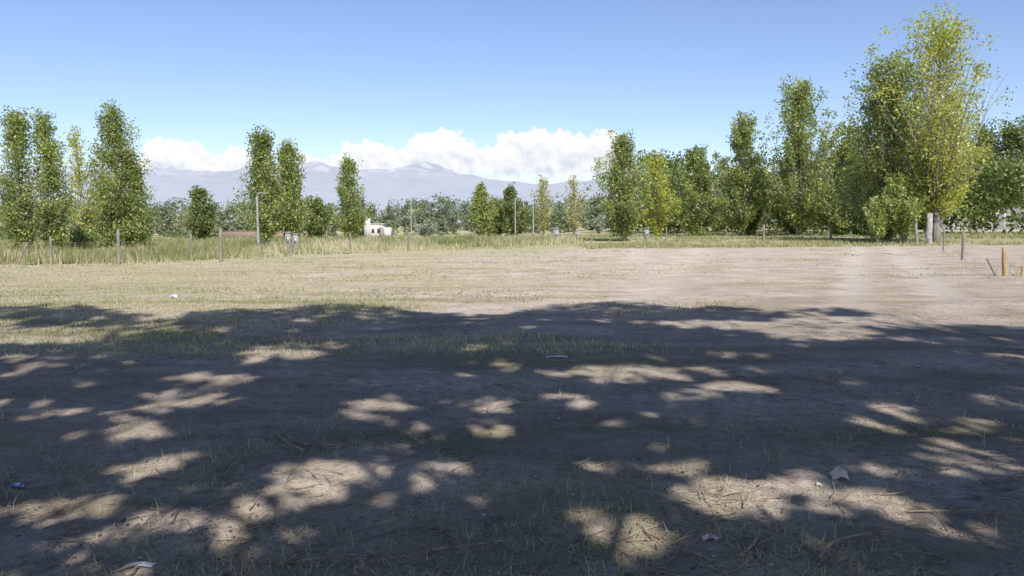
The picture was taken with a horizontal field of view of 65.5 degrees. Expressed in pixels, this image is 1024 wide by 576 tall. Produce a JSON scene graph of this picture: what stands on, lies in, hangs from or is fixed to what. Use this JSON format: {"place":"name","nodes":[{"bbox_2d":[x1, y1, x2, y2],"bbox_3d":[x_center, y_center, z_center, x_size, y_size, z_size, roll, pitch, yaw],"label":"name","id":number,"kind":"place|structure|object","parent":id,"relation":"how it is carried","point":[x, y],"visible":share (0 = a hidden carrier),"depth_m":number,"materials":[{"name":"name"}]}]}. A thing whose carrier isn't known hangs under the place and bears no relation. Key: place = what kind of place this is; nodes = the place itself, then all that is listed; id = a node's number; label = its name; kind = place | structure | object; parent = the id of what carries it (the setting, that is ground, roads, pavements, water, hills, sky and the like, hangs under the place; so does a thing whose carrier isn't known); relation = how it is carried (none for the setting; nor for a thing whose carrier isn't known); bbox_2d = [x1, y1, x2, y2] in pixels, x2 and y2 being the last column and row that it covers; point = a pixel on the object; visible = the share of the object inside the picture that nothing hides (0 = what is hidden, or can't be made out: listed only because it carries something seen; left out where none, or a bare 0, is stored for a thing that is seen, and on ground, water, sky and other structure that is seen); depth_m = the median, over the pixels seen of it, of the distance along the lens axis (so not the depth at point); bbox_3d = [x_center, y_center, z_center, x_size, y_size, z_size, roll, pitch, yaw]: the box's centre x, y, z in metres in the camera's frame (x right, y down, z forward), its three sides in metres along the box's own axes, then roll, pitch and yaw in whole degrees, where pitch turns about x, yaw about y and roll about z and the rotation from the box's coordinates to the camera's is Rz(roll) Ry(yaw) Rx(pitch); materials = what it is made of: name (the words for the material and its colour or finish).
{"place":"outdoors","nodes":[
{"label":"outdoors","id":0,"kind":"place"},
{"bbox_2d":[0,160,776,223],"bbox_3d":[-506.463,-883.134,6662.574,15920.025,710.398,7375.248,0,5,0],"label":"mountains","id":1,"kind":"structure","parent":0,"point":[424,180],"depth_m":7420.86,"materials":[{"name":"grey stone"}]},
{"bbox_2d":[0,248,1021,361],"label":"short dry grass","id":2,"kind":"structure","parent":0,"point":[242,325],"depth_m":15.29,"materials":[{"name":"beige plant"}]},
{"bbox_2d":[0,222,1023,575],"bbox_3d":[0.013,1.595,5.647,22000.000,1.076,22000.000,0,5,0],"label":"ground","id":3,"kind":"structure","parent":0,"point":[972,294],"depth_m":7.31,"materials":[{"name":"beige soil"}]},
{"bbox_2d":[9,482,25,486],"bbox_3d":[-3.207,1.273,5.168,0.099,0.025,0.052,0,5,0],"label":"blue plastic scrap","id":4,"kind":"object","parent":3,"relation":"on","point":[18,484],"visible":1,"depth_m":5.16,"materials":[{"name":"blue plastic"}]},
{"bbox_2d":[17,243,27,264],"bbox_3d":[-22.340,-1.446,36.289,0.633,1.244,0.108,0,5,0],"label":"leaning stake","id":5,"kind":"object","parent":3,"relation":"on","point":[22,254],"visible":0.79,"depth_m":36.25,"materials":[{"name":"brown wood"}]},
{"bbox_2d":[0,105,53,249],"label":"poplar tree","id":6,"kind":"object","parent":3,"relation":"on","point":[23,230],"visible":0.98,"depth_m":49.39,"materials":[{"name":"green plant"}]},
{"bbox_2d":[15,108,83,248],"bbox_3d":[-29.294,-6.745,51.173,3.496,9.446,3.685,0,5,0],"label":"poplar tree","id":7,"kind":"object","parent":3,"relation":"on","point":[46,147],"visible":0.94,"depth_m":50.77,"materials":[{"name":"green plant"}]},
{"bbox_2d":[49,236,52,263],"bbox_3d":[-21.402,-1.649,36.975,0.120,1.512,0.117,0,5,0],"label":"fence post","id":8,"kind":"object","parent":3,"relation":"on","point":[50,242],"visible":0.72,"depth_m":36.92,"materials":[{"name":"beige wood"}]},
{"bbox_2d":[58,125,102,235],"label":"poplar tree","id":9,"kind":"object","parent":3,"relation":"on","point":[82,221],"visible":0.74,"depth_m":65.31,"materials":[{"name":"green plant"}]},
{"bbox_2d":[66,225,106,244],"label":"bush","id":10,"kind":"object","parent":3,"relation":"on","point":[77,234],"visible":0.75,"depth_m":57.30,"materials":[{"name":"green plant"}]},
{"bbox_2d":[82,158,107,241],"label":"poplar tree","id":11,"kind":"object","parent":3,"relation":"on","point":[93,221],"visible":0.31,"depth_m":66.34,"materials":[{"name":"green plant"}]},
{"bbox_2d":[71,99,145,247],"bbox_3d":[-26.858,-7.452,53.730,3.921,10.412,4.750,0,5,0],"label":"poplar tree","id":12,"kind":"object","parent":3,"relation":"on","point":[111,130],"visible":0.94,"depth_m":53.16,"materials":[{"name":"green plant"}]},
{"bbox_2d":[116,229,120,263],"bbox_3d":[-18.013,-1.790,36.461,0.156,1.802,0.158,0,5,0],"label":"fence post","id":13,"kind":"object","parent":3,"relation":"on","point":[118,244],"visible":0.82,"depth_m":36.41,"materials":[{"name":"wood"}]},
{"bbox_2d":[0,315,259,350],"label":"grass patch","id":14,"kind":"object","parent":3,"relation":"on","point":[157,324],"visible":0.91,"depth_m":12.04,"materials":[{"name":"green plant"}]},
{"bbox_2d":[103,147,159,247],"bbox_3d":[-26.074,-5.985,54.527,2.971,7.348,4.943,0,5,0],"label":"poplar tree","id":15,"kind":"object","parent":3,"relation":"on","point":[142,214],"visible":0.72,"depth_m":54.40,"materials":[{"name":"green plant"}]},
{"bbox_2d":[122,561,156,567],"bbox_3d":[-1.817,1.346,3.890,0.154,0.018,0.056,0,5,0],"label":"plastic bag","id":16,"kind":"object","parent":3,"relation":"on","point":[148,564],"visible":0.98,"depth_m":3.88,"materials":[{"name":"white plastic"}]},
{"bbox_2d":[126,224,158,244],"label":"bush","id":17,"kind":"object","parent":3,"relation":"on","point":[150,235],"visible":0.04,"depth_m":56.91,"materials":[{"name":"green plant"}]},
{"bbox_2d":[190,234,191,257],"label":"fence post","id":18,"kind":"object","parent":3,"relation":"on","point":[191,245],"visible":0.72,"depth_m":39.91,"materials":[{"name":"brown wood"}]},
{"bbox_2d":[182,185,217,239],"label":"poplar tree","id":19,"kind":"object","parent":3,"relation":"on","point":[200,224],"visible":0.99,"depth_m":89.05,"materials":[{"name":"green plant"}]},
{"bbox_2d":[219,230,221,261],"bbox_3d":[-13.602,-1.866,37.159,0.175,1.730,0.160,0,5,0],"label":"fence post","id":20,"kind":"object","parent":3,"relation":"on","point":[220,245],"visible":0.81,"depth_m":37.11,"materials":[{"name":"wood"}]},
{"bbox_2d":[256,192,267,246],"bbox_3d":[-17.139,-4.557,54.599,0.915,3.999,0.320,0,5,0],"label":"street lamp","id":21,"kind":"object","parent":3,"relation":"on","point":[257,222],"visible":0.87,"depth_m":54.53,"materials":[{"name":"metal"}]},
{"bbox_2d":[233,124,292,243],"bbox_3d":[-17.914,-7.225,57.718,4.376,9.265,3.687,0,5,0],"label":"poplar tree","id":22,"kind":"object","parent":3,"relation":"on","point":[262,158],"visible":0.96,"depth_m":57.14,"materials":[{"name":"green plant"}]},
{"bbox_2d":[222,230,327,238],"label":"brick wall","id":23,"kind":"structure","parent":3,"relation":"on","point":[244,234],"depth_m":134.58,"materials":[{"name":"brick"}]},
{"bbox_2d":[265,428,306,451],"bbox_3d":[-1.780,1.175,6.112,0.249,0.056,0.629,-3,5,-30],"label":"fallen branch","id":24,"kind":"object","parent":3,"relation":"on","point":[294,446],"visible":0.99,"depth_m":6.03,"materials":[{"name":"wood"}]},
{"bbox_2d":[284,232,291,248],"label":"meter pillar","id":25,"kind":"structure","parent":3,"relation":"on","point":[287,237],"depth_m":53.68,"materials":[{"name":"concrete"}]},
{"bbox_2d":[289,234,291,256],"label":"fence post","id":26,"kind":"object","parent":3,"relation":"on","point":[290,246],"visible":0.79,"depth_m":42.42,"materials":[{"name":"wood"}]},
{"bbox_2d":[0,233,584,268],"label":"tall weeds","id":27,"kind":"object","parent":3,"relation":"on","point":[342,244],"visible":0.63,"depth_m":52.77,"materials":[{"name":"green plant"}]},
{"bbox_2d":[270,138,315,242],"bbox_3d":[-16.372,-6.842,58.663,3.579,8.328,3.561,0,5,0],"label":"poplar tree","id":28,"kind":"object","parent":3,"relation":"on","point":[287,154],"visible":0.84,"depth_m":58.12,"materials":[{"name":"green plant"}]},
{"bbox_2d":[292,233,299,247],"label":"meter pillar","id":29,"kind":"structure","parent":3,"relation":"on","point":[295,237],"depth_m":53.90,"materials":[{"name":"concrete"}]},
{"bbox_2d":[300,194,333,238],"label":"round tree","id":30,"kind":"object","parent":3,"relation":"on","point":[319,226],"visible":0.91,"depth_m":98.93,"materials":[{"name":"green plant"}]},
{"bbox_2d":[293,440,351,448],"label":"fallen branch","id":31,"kind":"object","parent":3,"relation":"on","point":[310,443],"visible":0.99,"depth_m":6.00,"materials":[{"name":"brown wood"}]},
{"bbox_2d":[329,152,374,238],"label":"poplar tree","id":32,"kind":"object","parent":3,"relation":"on","point":[353,222],"visible":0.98,"depth_m":84.09,"materials":[{"name":"green plant"}]},
{"bbox_2d":[282,298,437,311],"bbox_3d":[-3.020,0.344,16.012,2.980,0.200,1.895,-3,5,-24],"label":"grass patch","id":33,"kind":"object","parent":3,"relation":"on","point":[355,306],"visible":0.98,"depth_m":15.93,"materials":[{"name":"green plant"}]},
{"bbox_2d":[0,196,726,240],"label":"distant tree line","id":34,"kind":"object","parent":3,"relation":"on","point":[171,223],"visible":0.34,"depth_m":169.43,"materials":[{"name":"green plant"}]},
{"bbox_2d":[364,218,370,237],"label":"tower","id":35,"kind":"structure","parent":3,"relation":"on","point":[367,229],"depth_m":123.66,"materials":[{"name":"white paint"}]},
{"bbox_2d":[370,225,385,237],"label":"walls","id":36,"kind":"structure","parent":3,"relation":"on","point":[375,228],"depth_m":123.91,"materials":[{"name":"white paint"}]},
{"bbox_2d":[379,227,383,237],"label":"door","id":37,"kind":"structure","parent":36,"relation":"attached to","point":[381,233],"depth_m":123.90,"materials":[{"name":"white wood"}]},
{"bbox_2d":[383,227,392,236],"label":"annex","id":38,"kind":"object","parent":3,"relation":"on","point":[387,231],"visible":0.64,"depth_m":124.31,"materials":[{"name":"white paint"}]},
{"bbox_2d":[30,190,776,230],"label":"distant woodland","id":39,"kind":"object","parent":3,"relation":"on","point":[431,205],"visible":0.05,"depth_m":303.06,"materials":[{"name":"green plant"}]},
{"bbox_2d":[410,198,422,236],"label":"street lamp","id":40,"kind":"object","parent":3,"relation":"on","point":[411,214],"visible":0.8,"depth_m":109.49,"materials":[{"name":"metal"}]},
{"bbox_2d":[414,218,437,236],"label":"bush","id":41,"kind":"object","parent":3,"relation":"on","point":[426,229],"visible":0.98,"depth_m":109.21,"materials":[{"name":"green plant"}]},
{"bbox_2d":[427,537,502,551],"bbox_3d":[-0.217,1.351,4.126,0.425,0.068,0.130,-2,5,-23],"label":"fallen branch","id":42,"kind":"object","parent":3,"relation":"on","point":[452,546],"visible":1,"depth_m":4.13,"materials":[{"name":"wood"}]},
{"bbox_2d":[460,181,498,235],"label":"poplar tree","id":43,"kind":"object","parent":3,"relation":"on","point":[479,219],"visible":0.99,"depth_m":109.07,"materials":[{"name":"green plant"}]},
{"bbox_2d":[485,194,504,236],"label":"poplar tree","id":44,"kind":"object","parent":3,"relation":"on","point":[495,230],"visible":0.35,"depth_m":120.87,"materials":[{"name":"green plant"}]},
{"bbox_2d":[3,233,1000,262],"bbox_3d":[1.110,-2.564,44.283,41.551,0.831,32.595,2,5,24],"label":"fence wire","id":45,"kind":"object","parent":3,"relation":"on","point":[326,249],"visible":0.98,"depth_m":38.36,"materials":[{"name":"grey metal"}]},
{"bbox_2d":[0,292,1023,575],"bbox_3d":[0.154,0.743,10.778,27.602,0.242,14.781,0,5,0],"label":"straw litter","id":46,"kind":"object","parent":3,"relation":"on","point":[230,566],"visible":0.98,"depth_m":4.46,"materials":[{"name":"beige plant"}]},
{"bbox_2d":[0,317,1023,575],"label":"soil clods","id":47,"kind":"object","parent":3,"relation":"on","point":[518,497],"visible":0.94,"depth_m":4.79,"materials":[{"name":"brown soil"}]},
{"bbox_2d":[0,306,1023,575],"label":"sparse grass tufts","id":48,"kind":"object","parent":3,"relation":"on","point":[574,474],"visible":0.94,"depth_m":5.58,"materials":[{"name":"green plant"}]},
{"bbox_2d":[0,304,1023,575],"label":"dry twigs","id":49,"kind":"object","parent":3,"relation":"on","point":[718,496],"visible":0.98,"depth_m":4.65,"materials":[{"name":"brown wood"}]},
{"bbox_2d":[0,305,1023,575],"bbox_3d":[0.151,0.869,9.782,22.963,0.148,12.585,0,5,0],"label":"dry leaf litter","id":50,"kind":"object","parent":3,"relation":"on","point":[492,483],"visible":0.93,"depth_m":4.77,"materials":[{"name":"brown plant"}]},
{"bbox_2d":[488,182,542,235],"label":"poplar tree","id":51,"kind":"object","parent":3,"relation":"on","point":[506,214],"visible":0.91,"depth_m":118.78,"materials":[{"name":"green plant"}]},
{"bbox_2d":[515,197,523,234],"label":"street lamp","id":52,"kind":"object","parent":3,"relation":"on","point":[515,214],"visible":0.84,"depth_m":105.50,"materials":[{"name":"metal"}]},
{"bbox_2d":[526,201,533,234],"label":"street lamp","id":53,"kind":"object","parent":3,"relation":"on","point":[533,216],"visible":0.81,"depth_m":109.50,"materials":[{"name":"metal"}]},
{"bbox_2d":[528,175,558,235],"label":"poplar tree","id":54,"kind":"object","parent":3,"relation":"on","point":[544,222],"visible":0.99,"depth_m":128.89,"materials":[{"name":"green plant"}]},
{"bbox_2d":[553,229,558,238],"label":"meter pillar","id":55,"kind":"structure","parent":3,"relation":"on","point":[555,233],"depth_m":76.62,"materials":[{"name":"concrete"}]},
{"bbox_2d":[546,355,567,357],"bbox_3d":[0.559,0.848,9.900,0.286,0.022,0.067,0,5,0],"label":"plastic sheet","id":56,"kind":"object","parent":3,"relation":"on","point":[556,356],"visible":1,"depth_m":9.88,"materials":[{"name":"white plastic"}]},
{"bbox_2d":[563,175,586,234],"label":"poplar tree","id":57,"kind":"object","parent":3,"relation":"on","point":[574,215],"visible":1,"depth_m":129.21,"materials":[{"name":"green plant"}]},
{"bbox_2d":[592,213,605,233],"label":"bush","id":58,"kind":"object","parent":3,"relation":"on","point":[599,225],"visible":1,"depth_m":114.35,"materials":[{"name":"green plant"}]},
{"bbox_2d":[583,128,655,240],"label":"poplar tree","id":59,"kind":"object","parent":3,"relation":"on","point":[623,210],"visible":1,"depth_m":70.86,"materials":[{"name":"green plant"}]},
{"bbox_2d":[644,229,648,238],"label":"meter pillar","id":60,"kind":"structure","parent":3,"relation":"on","point":[646,232],"depth_m":83.62,"materials":[{"name":"concrete"}]},
{"bbox_2d":[637,152,681,235],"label":"poplar tree","id":61,"kind":"object","parent":3,"relation":"on","point":[658,218],"visible":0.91,"depth_m":94.05,"materials":[{"name":"green plant"}]},
{"bbox_2d":[678,159,717,232],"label":"poplar tree","id":62,"kind":"object","parent":3,"relation":"on","point":[710,183],"visible":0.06,"depth_m":102.88,"materials":[{"name":"green plant"}]},
{"bbox_2d":[670,143,729,235],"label":"poplar tree","id":63,"kind":"object","parent":3,"relation":"on","point":[693,184],"visible":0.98,"depth_m":93.94,"materials":[{"name":"green plant"}]},
{"bbox_2d":[701,533,718,540],"bbox_3d":[1.040,1.304,4.189,0.088,0.029,0.052,0,5,0],"label":"crushed drink can","id":64,"kind":"object","parent":3,"relation":"on","point":[706,536],"visible":1,"depth_m":4.17,"materials":[{"name":"white metal"}]},
{"bbox_2d":[704,110,772,235],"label":"poplar tree","id":65,"kind":"object","parent":3,"relation":"on","point":[741,203],"visible":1,"depth_m":91.66,"materials":[{"name":"green plant"}]},
{"bbox_2d":[725,152,774,234],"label":"poplar tree","id":66,"kind":"object","parent":3,"relation":"on","point":[752,227],"visible":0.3,"depth_m":96.63,"materials":[{"name":"green plant"}]},
{"bbox_2d":[734,524,781,557],"bbox_3d":[1.262,1.325,4.166,0.487,0.044,0.152,-5,6,-42],"label":"fallen branch","id":67,"kind":"object","parent":3,"relation":"on","point":[748,548],"visible":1,"depth_m":4.16,"materials":[{"name":"brown wood"}]},
{"bbox_2d":[762,225,764,241],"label":"fence post","id":68,"kind":"object","parent":3,"relation":"on","point":[763,233],"visible":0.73,"depth_m":62.81,"materials":[{"name":"brown wood"}]},
{"bbox_2d":[753,73,842,234],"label":"poplar tree","id":69,"kind":"object","parent":3,"relation":"on","point":[798,195],"visible":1,"depth_m":86.24,"materials":[{"name":"green plant"}]},
{"bbox_2d":[770,140,825,234],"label":"poplar tree","id":70,"kind":"object","parent":3,"relation":"on","point":[784,225],"visible":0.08,"depth_m":97.65,"materials":[{"name":"green plant"}]},
{"bbox_2d":[617,138,1023,234],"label":"trees","id":71,"kind":"object","parent":3,"relation":"on","point":[978,209],"visible":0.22,"depth_m":89.72,"materials":[{"name":"green plant"}]},
{"bbox_2d":[811,122,860,234],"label":"poplar tree","id":72,"kind":"object","parent":3,"relation":"on","point":[839,225],"visible":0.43,"depth_m":88.94,"materials":[{"name":"green plant"}]},
{"bbox_2d":[829,466,849,480],"bbox_3d":[2.131,1.200,5.194,0.124,0.078,0.120,0,5,0],"label":"crumpled paper","id":73,"kind":"object","parent":3,"relation":"on","point":[837,472],"visible":1,"depth_m":5.16,"materials":[{"name":"white paper"}]},
{"bbox_2d":[827,388,880,403],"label":"fallen branch","id":74,"kind":"object","parent":3,"relation":"on","point":[856,394],"visible":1,"depth_m":7.60,"materials":[{"name":"wood"}]},
{"bbox_2d":[833,139,877,235],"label":"poplar tree","id":75,"kind":"object","parent":3,"relation":"on","point":[856,229],"visible":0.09,"depth_m":79.78,"materials":[{"name":"green plant"}]},
{"bbox_2d":[817,526,900,561],"bbox_3d":[1.768,1.337,4.256,0.630,0.057,0.251,-3,5,-27],"label":"fallen branch","id":76,"kind":"object","parent":3,"relation":"on","point":[829,544],"visible":1,"depth_m":4.25,"materials":[{"name":"brown wood"}]},
{"bbox_2d":[762,162,967,227],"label":"tree row edge","id":77,"kind":"object","parent":3,"relation":"on","point":[774,195],"depth_m":189.13,"materials":[{"name":"green plant"}]},
{"bbox_2d":[828,93,918,237],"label":"poplar tree","id":78,"kind":"object","parent":3,"relation":"on","point":[854,185],"visible":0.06,"depth_m":65.89,"materials":[{"name":"green plant"}]},
{"bbox_2d":[859,194,893,242],"bbox_3d":[26.513,-5.005,57.872,2.554,3.579,2.620,0,5,0],"label":"bush","id":79,"kind":"object","parent":3,"relation":"on","point":[877,220],"visible":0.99,"depth_m":57.33,"materials":[{"name":"green plant"}]},
{"bbox_2d":[829,40,929,239],"bbox_3d":[28.613,-11.096,61.127,8.082,15.642,10.169,3,6,38],"label":"poplar tree","id":80,"kind":"object","parent":3,"relation":"on","point":[874,174],"visible":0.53,"depth_m":60.88,"materials":[{"name":"green plant"}]},
{"bbox_2d":[878,169,930,241],"bbox_3d":[28.203,-5.856,57.136,3.311,5.373,3.924,2,5,31],"label":"bush","id":81,"kind":"object","parent":3,"relation":"on","point":[905,212],"visible":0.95,"depth_m":56.77,"materials":[{"name":"green plant"}]},
{"bbox_2d":[886,190,924,239],"bbox_3d":[29.618,-5.684,59.486,3.201,4.551,3.449,0,5,0],"label":"bush","id":82,"kind":"object","parent":3,"relation":"on","point":[922,214],"visible":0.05,"depth_m":59.40,"materials":[{"name":"green plant"}]},
{"bbox_2d":[914,218,917,242],"bbox_3d":[28.553,-3.967,56.284,0.445,2.136,0.225,0,5,0],"label":"post","id":83,"kind":"object","parent":3,"relation":"on","point":[916,230],"visible":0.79,"depth_m":56.22,"materials":[{"name":"brown wood"}]},
{"bbox_2d":[925,213,932,243],"bbox_3d":[29.275,-4.077,55.867,0.509,2.407,0.448,1,5,15],"label":"whitewashed post","id":84,"kind":"object","parent":3,"relation":"on","point":[929,228],"visible":0.85,"depth_m":55.72,"materials":[{"name":"white paint"}]},
{"bbox_2d":[917,151,946,229],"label":"broadleaf tree","id":85,"kind":"object","parent":3,"relation":"on","point":[920,227],"visible":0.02,"depth_m":142.56,"materials":[{"name":"green plant"}]},
{"bbox_2d":[860,0,1016,242],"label":"poplar tree","id":86,"kind":"object","parent":3,"relation":"on","point":[943,183],"visible":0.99,"depth_m":55.84,"materials":[{"name":"green plant"}]},
{"bbox_2d":[942,227,944,250],"bbox_3d":[23.285,-2.538,42.949,0.122,1.460,0.114,0,5,0],"label":"fence post","id":87,"kind":"object","parent":3,"relation":"on","point":[943,239],"visible":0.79,"depth_m":42.91,"materials":[{"name":"wood"}]},
{"bbox_2d":[900,74,994,241],"bbox_3d":[32.378,-9.438,59.011,7.148,12.618,5.915,0,5,0],"label":"poplar tree","id":88,"kind":"object","parent":3,"relation":"on","point":[947,212],"visible":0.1,"depth_m":58.37,"materials":[{"name":"green plant"}]},
{"bbox_2d":[908,504,1011,514],"bbox_3d":[2.585,1.289,4.633,0.536,0.047,0.138,1,5,16],"label":"fallen branch","id":89,"kind":"object","parent":3,"relation":"on","point":[934,511],"visible":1,"depth_m":4.62,"materials":[{"name":"brown wood"}]},
{"bbox_2d":[961,232,964,259],"bbox_3d":[18.790,-1.642,33.194,0.146,1.346,0.147,0,5,0],"label":"fence post","id":90,"kind":"object","parent":3,"relation":"on","point":[963,246],"visible":0.79,"depth_m":33.14,"materials":[{"name":"wood"}]},
{"bbox_2d":[923,246,1020,281],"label":"verge weeds","id":91,"kind":"object","parent":3,"relation":"on","point":[974,262],"visible":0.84,"depth_m":30.08,"materials":[{"name":"green plant"}]},
{"bbox_2d":[941,208,1023,231],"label":"white fence","id":92,"kind":"object","parent":3,"relation":"on","point":[1002,225],"visible":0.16,"depth_m":106.13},
{"bbox_2d":[958,117,1023,224],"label":"broadleaf tree","id":93,"kind":"object","parent":3,"relation":"on","point":[983,133],"visible":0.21,"depth_m":133.19,"materials":[{"name":"green plant"}]},
{"bbox_2d":[986,258,996,275],"bbox_3d":[14.123,-0.510,23.364,0.416,0.726,0.077,0,5,8],"label":"leaning stake","id":94,"kind":"object","parent":3,"relation":"on","point":[991,267],"visible":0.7,"depth_m":23.34,"materials":[{"name":"grey wood"}]},
{"bbox_2d":[963,157,1023,229],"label":"broadleaf tree","id":95,"kind":"object","parent":3,"relation":"on","point":[1011,203],"visible":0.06,"depth_m":125.79,"materials":[{"name":"green plant"}]},
{"bbox_2d":[985,112,1023,218],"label":"broadleaf tree","id":96,"kind":"object","parent":3,"relation":"on","point":[1016,132],"visible":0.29,"depth_m":131.48,"materials":[{"name":"green plant"}]},
{"bbox_2d":[985,470,1023,480],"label":"fallen branch","id":97,"kind":"object","parent":3,"relation":"on","point":[999,478],"visible":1,"depth_m":5.13,"materials":[{"name":"wood"}]},
{"bbox_2d":[1002,247,1006,275],"bbox_3d":[14.374,-0.676,23.228,0.191,1.041,0.148,0,5,0],"label":"fence post","id":98,"kind":"object","parent":3,"relation":"on","point":[1004,265],"visible":0.79,"depth_m":23.18,"materials":[{"name":"brown wood"}]},
{"bbox_2d":[1021,265,1023,275],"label":"fence post","id":99,"kind":"object","parent":3,"relation":"on","point":[1022,271],"visible":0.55,"depth_m":23.02,"materials":[{"name":"yellow wood"}]},
{"bbox_2d":[0,0,1023,183],"label":"sky","id":100,"kind":"structure","parent":0,"point":[504,90],"materials":[{"name":"blue"}]},
{"bbox_2d":[552,231,1023,249],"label":"verge grass","id":101,"kind":"structure","parent":0,"point":[798,241],"depth_m":63.84,"materials":[{"name":"green plant"}]}
]}

